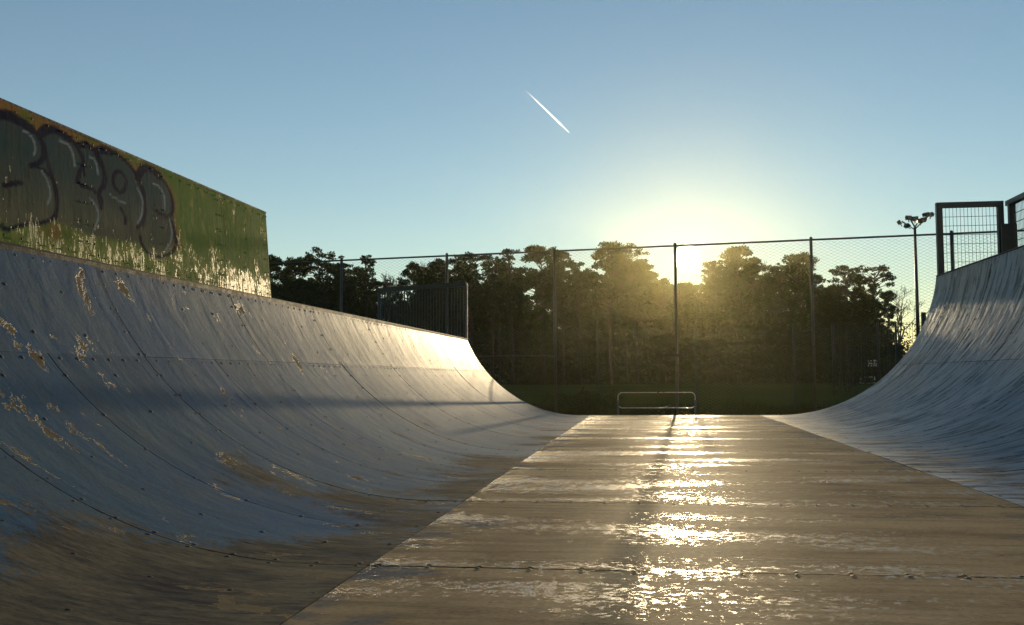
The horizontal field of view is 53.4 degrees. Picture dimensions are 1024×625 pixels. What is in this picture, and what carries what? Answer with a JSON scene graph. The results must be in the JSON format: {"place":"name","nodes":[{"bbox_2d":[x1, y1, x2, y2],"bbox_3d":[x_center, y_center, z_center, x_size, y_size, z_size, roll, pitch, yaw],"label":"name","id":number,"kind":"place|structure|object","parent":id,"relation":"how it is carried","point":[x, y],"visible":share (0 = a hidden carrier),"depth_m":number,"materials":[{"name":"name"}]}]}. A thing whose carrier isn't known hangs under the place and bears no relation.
{"place":"outdoors","nodes":[
{"label":"outdoors","id":0,"kind":"place"},
{"bbox_2d":[0,98,271,296],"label":"graffiti wall","id":1,"kind":"structure","parent":0,"point":[66,190],"depth_m":8.23,"materials":[{"name":"green paint"}]},
{"bbox_2d":[0,0,1023,349],"label":"sky","id":2,"kind":"structure","parent":0,"point":[376,128],"materials":[{"name":"blue"}]},
{"bbox_2d":[654,284,694,383],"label":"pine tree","id":3,"kind":"object","parent":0,"point":[678,299],"visible":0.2,"depth_m":150.67,"materials":[{"name":"green plant"}]},
{"bbox_2d":[533,396,838,414],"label":"grass","id":4,"kind":"structure","parent":0,"point":[626,411],"depth_m":30.54,"materials":[{"name":"green plant"}]},
{"bbox_2d":[501,383,873,414],"bbox_3d":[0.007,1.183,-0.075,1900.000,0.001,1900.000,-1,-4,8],"label":"ground","id":5,"kind":"structure","parent":0,"point":[574,388],"depth_m":68.06,"materials":[{"name":"green plant"}]},
{"bbox_2d":[269,254,300,301],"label":"pine tree","id":6,"kind":"object","parent":5,"relation":"on","point":[273,259],"visible":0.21,"depth_m":148.77,"materials":[{"name":"green plant"}]},
{"bbox_2d":[0,241,589,624],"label":"quarter pipe","id":7,"kind":"object","parent":5,"relation":"on","point":[175,451],"visible":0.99,"depth_m":6.84,"materials":[{"name":"grey paint"}]},
{"bbox_2d":[271,256,320,306],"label":"pine tree","id":8,"kind":"object","parent":5,"relation":"on","point":[304,284],"visible":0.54,"depth_m":148.37,"materials":[{"name":"green plant"}]},
{"bbox_2d":[307,262,328,308],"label":"pine tree","id":9,"kind":"object","parent":5,"relation":"on","point":[319,286],"visible":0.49,"depth_m":151.08,"materials":[{"name":"green plant"}]},
{"bbox_2d":[297,246,347,308],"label":"pine tree","id":10,"kind":"object","parent":5,"relation":"on","point":[311,256],"visible":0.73,"depth_m":149.21,"materials":[{"name":"green plant"}]},
{"bbox_2d":[330,263,360,315],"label":"pine tree","id":11,"kind":"object","parent":5,"relation":"on","point":[349,291],"visible":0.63,"depth_m":149.39,"materials":[{"name":"green plant"}]},
{"bbox_2d":[343,266,375,314],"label":"pine tree","id":12,"kind":"object","parent":5,"relation":"on","point":[352,274],"visible":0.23,"depth_m":160.42,"materials":[{"name":"green plant"}]},
{"bbox_2d":[349,273,376,316],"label":"pine tree","id":13,"kind":"object","parent":5,"relation":"on","point":[371,277],"visible":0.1,"depth_m":161.60,"materials":[{"name":"green plant"}]},
{"bbox_2d":[351,255,378,317],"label":"pine tree","id":14,"kind":"object","parent":5,"relation":"on","point":[364,289],"visible":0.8,"depth_m":149.47,"materials":[{"name":"green plant"}]},
{"bbox_2d":[366,279,389,303],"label":"pine tree","id":15,"kind":"object","parent":5,"relation":"on","point":[379,284],"visible":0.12,"depth_m":164.45,"materials":[{"name":"green plant"}]},
{"bbox_2d":[363,272,409,322],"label":"tree","id":16,"kind":"object","parent":5,"relation":"on","point":[376,294],"visible":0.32,"depth_m":152.76,"materials":[{"name":"green plant"}]},
{"bbox_2d":[380,264,431,319],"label":"tree","id":17,"kind":"object","parent":5,"relation":"on","point":[392,283],"visible":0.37,"depth_m":152.43,"materials":[{"name":"green plant"}]},
{"bbox_2d":[388,261,432,330],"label":"pine tree","id":18,"kind":"object","parent":5,"relation":"on","point":[418,276],"visible":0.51,"depth_m":148.79,"materials":[{"name":"green plant"}]},
{"bbox_2d":[378,282,467,338],"bbox_3d":[-2.398,1.077,26.992,2.852,3.660,0.120,-2,-4,29],"label":"barred screen","id":19,"kind":"object","parent":5,"relation":"on","point":[381,291],"visible":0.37,"depth_m":26.86,"materials":[{"name":"metal"}]},
{"bbox_2d":[414,267,436,297],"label":"pine tree","id":20,"kind":"object","parent":5,"relation":"on","point":[426,269],"visible":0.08,"depth_m":159.85,"materials":[{"name":"green plant"}]},
{"bbox_2d":[419,258,461,332],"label":"pine tree","id":21,"kind":"object","parent":5,"relation":"on","point":[438,272],"visible":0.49,"depth_m":149.02,"materials":[{"name":"green plant"}]},
{"bbox_2d":[437,258,476,331],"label":"pine tree","id":22,"kind":"object","parent":5,"relation":"on","point":[451,260],"visible":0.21,"depth_m":150.90,"materials":[{"name":"green plant"}]},
{"bbox_2d":[449,251,494,352],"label":"pine tree","id":23,"kind":"object","parent":5,"relation":"on","point":[461,269],"visible":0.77,"depth_m":148.35,"materials":[{"name":"green plant"}]},
{"bbox_2d":[467,272,498,314],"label":"pine tree","id":24,"kind":"object","parent":5,"relation":"on","point":[477,283],"visible":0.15,"depth_m":159.12,"materials":[{"name":"green plant"}]},
{"bbox_2d":[472,258,512,376],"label":"pine tree","id":25,"kind":"object","parent":5,"relation":"on","point":[493,285],"visible":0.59,"depth_m":151.30,"materials":[{"name":"green plant"}]},
{"bbox_2d":[484,268,513,314],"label":"pine tree","id":26,"kind":"object","parent":5,"relation":"on","point":[491,274],"visible":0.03,"depth_m":161.76,"materials":[{"name":"green plant"}]},
{"bbox_2d":[490,248,532,384],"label":"pine tree","id":27,"kind":"object","parent":5,"relation":"on","point":[510,300],"visible":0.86,"depth_m":149.23,"materials":[{"name":"green plant"}]},
{"bbox_2d":[497,277,535,331],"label":"pine tree","id":28,"kind":"object","parent":5,"relation":"on","point":[519,300],"visible":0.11,"depth_m":157.03,"materials":[{"name":"green plant"}]},
{"bbox_2d":[522,276,545,317],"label":"pine tree","id":29,"kind":"object","parent":5,"relation":"on","point":[533,292],"visible":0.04,"depth_m":167.22,"materials":[{"name":"green plant"}]},
{"bbox_2d":[508,244,568,384],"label":"pine tree","id":30,"kind":"object","parent":5,"relation":"on","point":[537,278],"visible":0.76,"depth_m":148.84,"materials":[{"name":"green plant"}]},
{"bbox_2d":[532,392,584,412],"bbox_3d":[1.337,2.878,31.570,1.863,0.862,2.012,-1,-4,8],"label":"shrub","id":31,"kind":"object","parent":5,"relation":"on","point":[560,400],"visible":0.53,"depth_m":31.22,"materials":[{"name":"green plant"}]},
{"bbox_2d":[537,252,588,384],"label":"pine tree","id":32,"kind":"object","parent":5,"relation":"on","point":[571,312],"visible":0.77,"depth_m":149.33,"materials":[{"name":"green plant"}]},
{"bbox_2d":[565,261,592,384],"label":"pine tree","id":33,"kind":"object","parent":5,"relation":"on","point":[583,313],"visible":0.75,"depth_m":149.30,"materials":[{"name":"green plant"}]},
{"bbox_2d":[272,278,906,384],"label":"undergrowth","id":34,"kind":"object","parent":5,"relation":"on","point":[652,369],"visible":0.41,"depth_m":149.89,"materials":[{"name":"green plant"}]},
{"bbox_2d":[573,387,623,413],"bbox_3d":[2.543,2.715,29.985,1.538,1.074,1.641,-1,-4,8],"label":"shrub","id":35,"kind":"object","parent":5,"relation":"on","point":[588,401],"visible":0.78,"depth_m":29.97,"materials":[{"name":"green plant"}]},
{"bbox_2d":[572,241,643,384],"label":"pine tree","id":36,"kind":"object","parent":5,"relation":"on","point":[596,295],"visible":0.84,"depth_m":148.15,"materials":[{"name":"green plant"}]},
{"bbox_2d":[600,258,638,377],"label":"pine tree","id":37,"kind":"object","parent":5,"relation":"on","point":[629,287],"visible":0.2,"depth_m":150.83,"materials":[{"name":"green plant"}]},
{"bbox_2d":[603,243,656,383],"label":"pine tree","id":38,"kind":"object","parent":5,"relation":"on","point":[643,266],"visible":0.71,"depth_m":149.37,"materials":[{"name":"green plant"}]},
{"bbox_2d":[624,264,664,322],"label":"pine tree","id":39,"kind":"object","parent":5,"relation":"on","point":[651,274],"visible":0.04,"depth_m":158.50,"materials":[{"name":"green plant"}]},
{"bbox_2d":[269,230,1023,414],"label":"chain link fence","id":40,"kind":"object","parent":5,"relation":"on","point":[676,309],"visible":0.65,"depth_m":27.95,"materials":[{"name":"metal"}]},
{"bbox_2d":[642,272,658,286],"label":"pine tree","id":41,"kind":"object","parent":5,"relation":"on","point":[655,279],"visible":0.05,"depth_m":164.72,"materials":[{"name":"green plant"}]},
{"bbox_2d":[281,415,1023,624],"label":"flat bottom","id":42,"kind":"object","parent":5,"relation":"on","point":[676,520],"visible":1,"depth_m":5.38,"materials":[{"name":"brown wood"}]},
{"bbox_2d":[617,392,695,414],"bbox_3d":[3.403,2.280,23.966,1.911,0.811,0.111,-1,-4,8],"label":"tubular barrier","id":43,"kind":"object","parent":5,"relation":"on","point":[618,406],"visible":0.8,"depth_m":23.97,"materials":[{"name":"metal"}]},
{"bbox_2d":[639,277,691,383],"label":"pine tree","id":44,"kind":"object","parent":5,"relation":"on","point":[665,281],"visible":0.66,"depth_m":150.00,"materials":[{"name":"green plant"}]},
{"bbox_2d":[437,322,897,410],"bbox_3d":[1.059,1.899,34.101,22.818,2.880,0.073,-1,-4,8],"label":"rod fence","id":45,"kind":"object","parent":5,"relation":"on","point":[744,347],"visible":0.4,"depth_m":33.38,"materials":[{"name":"black metal"}]},
{"bbox_2d":[658,285,693,382],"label":"pine tree","id":46,"kind":"object","parent":5,"relation":"on","point":[667,300],"visible":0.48,"depth_m":150.04,"materials":[{"name":"green plant"}]},
{"bbox_2d":[662,282,709,383],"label":"pine tree","id":47,"kind":"object","parent":5,"relation":"on","point":[683,311],"visible":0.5,"depth_m":149.31,"materials":[{"name":"green plant"}]},
{"bbox_2d":[682,281,719,369],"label":"pine tree","id":48,"kind":"object","parent":5,"relation":"on","point":[700,286],"visible":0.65,"depth_m":148.91,"materials":[{"name":"green plant"}]},
{"bbox_2d":[699,262,713,287],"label":"pine tree","id":49,"kind":"object","parent":5,"relation":"on","point":[706,266],"visible":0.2,"depth_m":158.88,"materials":[{"name":"green plant"}]},
{"bbox_2d":[701,260,724,383],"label":"pine tree","id":50,"kind":"object","parent":5,"relation":"on","point":[712,265],"visible":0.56,"depth_m":150.04,"materials":[{"name":"green plant"}]},
{"bbox_2d":[699,276,732,371],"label":"pine tree","id":51,"kind":"object","parent":5,"relation":"on","point":[711,299],"visible":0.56,"depth_m":148.94,"materials":[{"name":"green plant"}]},
{"bbox_2d":[704,245,767,383],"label":"pine tree","id":52,"kind":"object","parent":5,"relation":"on","point":[730,265],"visible":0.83,"depth_m":148.02,"materials":[{"name":"green plant"}]},
{"bbox_2d":[738,257,778,383],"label":"pine tree","id":53,"kind":"object","parent":5,"relation":"on","point":[757,313],"visible":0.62,"depth_m":148.35,"materials":[{"name":"green plant"}]},
{"bbox_2d":[759,283,782,312],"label":"pine tree","id":54,"kind":"object","parent":5,"relation":"on","point":[769,294],"visible":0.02,"depth_m":159.52,"materials":[{"name":"green plant"}]},
{"bbox_2d":[760,264,788,315],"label":"pine tree","id":55,"kind":"object","parent":5,"relation":"on","point":[768,266],"visible":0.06,"depth_m":161.18,"materials":[{"name":"green plant"}]},
{"bbox_2d":[764,269,791,369],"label":"pine tree","id":56,"kind":"object","parent":5,"relation":"on","point":[779,316],"visible":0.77,"depth_m":148.92,"materials":[{"name":"green plant"}]},
{"bbox_2d":[760,261,796,362],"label":"bare tree","id":57,"kind":"object","parent":5,"relation":"on","point":[782,279],"visible":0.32,"depth_m":151.76,"materials":[{"name":"plant"}]},
{"bbox_2d":[774,262,805,314],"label":"pine tree","id":58,"kind":"object","parent":5,"relation":"on","point":[783,268],"visible":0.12,"depth_m":157.85,"materials":[{"name":"green plant"}]},
{"bbox_2d":[770,252,827,381],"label":"pine tree","id":59,"kind":"object","parent":5,"relation":"on","point":[800,283],"visible":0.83,"depth_m":148.26,"materials":[{"name":"green plant"}]},
{"bbox_2d":[791,266,818,373],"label":"pine tree","id":60,"kind":"object","parent":5,"relation":"on","point":[814,269],"visible":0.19,"depth_m":151.62,"materials":[{"name":"green plant"}]},
{"bbox_2d":[804,273,828,362],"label":"pine tree","id":61,"kind":"object","parent":5,"relation":"on","point":[816,293],"visible":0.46,"depth_m":149.22,"materials":[{"name":"green plant"}]},
{"bbox_2d":[822,283,841,329],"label":"pine tree","id":62,"kind":"object","parent":5,"relation":"on","point":[831,289],"visible":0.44,"depth_m":151.03,"materials":[{"name":"green plant"}]},
{"bbox_2d":[827,265,865,374],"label":"pine tree","id":63,"kind":"object","parent":5,"relation":"on","point":[844,281],"visible":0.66,"depth_m":149.87,"materials":[{"name":"green plant"}]},
{"bbox_2d":[849,291,858,304],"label":"pine tree","id":64,"kind":"object","parent":5,"relation":"on","point":[853,298],"visible":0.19,"depth_m":153.47,"materials":[{"name":"green plant"}]},
{"bbox_2d":[827,316,920,393],"bbox_3d":[23.998,2.653,63.340,9.338,4.826,5.316,-1,-4,8],"label":"hedge","id":65,"kind":"object","parent":5,"relation":"on","point":[869,364],"visible":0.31,"depth_m":63.15,"materials":[{"name":"green plant"}]},
{"bbox_2d":[852,264,896,337],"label":"pine tree","id":66,"kind":"object","parent":5,"relation":"on","point":[868,282],"visible":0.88,"depth_m":148.93,"materials":[{"name":"green plant"}]},
{"bbox_2d":[869,286,882,326],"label":"pine tree","id":67,"kind":"object","parent":5,"relation":"on","point":[880,291],"visible":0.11,"depth_m":152.64,"materials":[{"name":"green plant"}]},
{"bbox_2d":[831,312,925,395],"bbox_3d":[22.396,2.385,58.495,7.637,4.750,0.265,-1,-4,11],"label":"garden fence","id":68,"kind":"object","parent":5,"relation":"on","point":[883,329],"visible":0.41,"depth_m":58.89,"materials":[{"name":"black paint"}]},
{"bbox_2d":[878,290,900,340],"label":"pine tree","id":69,"kind":"object","parent":5,"relation":"on","point":[886,301],"visible":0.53,"depth_m":149.05,"materials":[{"name":"green plant"}]},
{"bbox_2d":[761,245,1023,506],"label":"quarter pipe","id":70,"kind":"object","parent":5,"relation":"on","point":[943,398],"visible":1,"depth_m":16.46,"materials":[{"name":"grey paint"}]},
{"bbox_2d":[935,192,1023,274],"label":"guard rail","id":71,"kind":"object","parent":70,"relation":"on","point":[1007,236],"visible":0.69,"depth_m":22.30,"materials":[{"name":"grey metal"}]},
{"bbox_2d":[876,286,929,344],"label":"bare tree","id":72,"kind":"object","parent":5,"relation":"on","point":[900,326],"visible":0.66,"depth_m":149.38,"materials":[{"name":"plant"}]},
{"bbox_2d":[897,212,934,337],"bbox_3d":[23.929,-0.553,59.930,2.027,10.779,1.265,-2,-4,27],"label":"floodlight mast","id":73,"kind":"object","parent":5,"relation":"on","point":[919,220],"visible":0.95,"depth_m":59.99,"materials":[{"name":"grey metal"}]}
]}

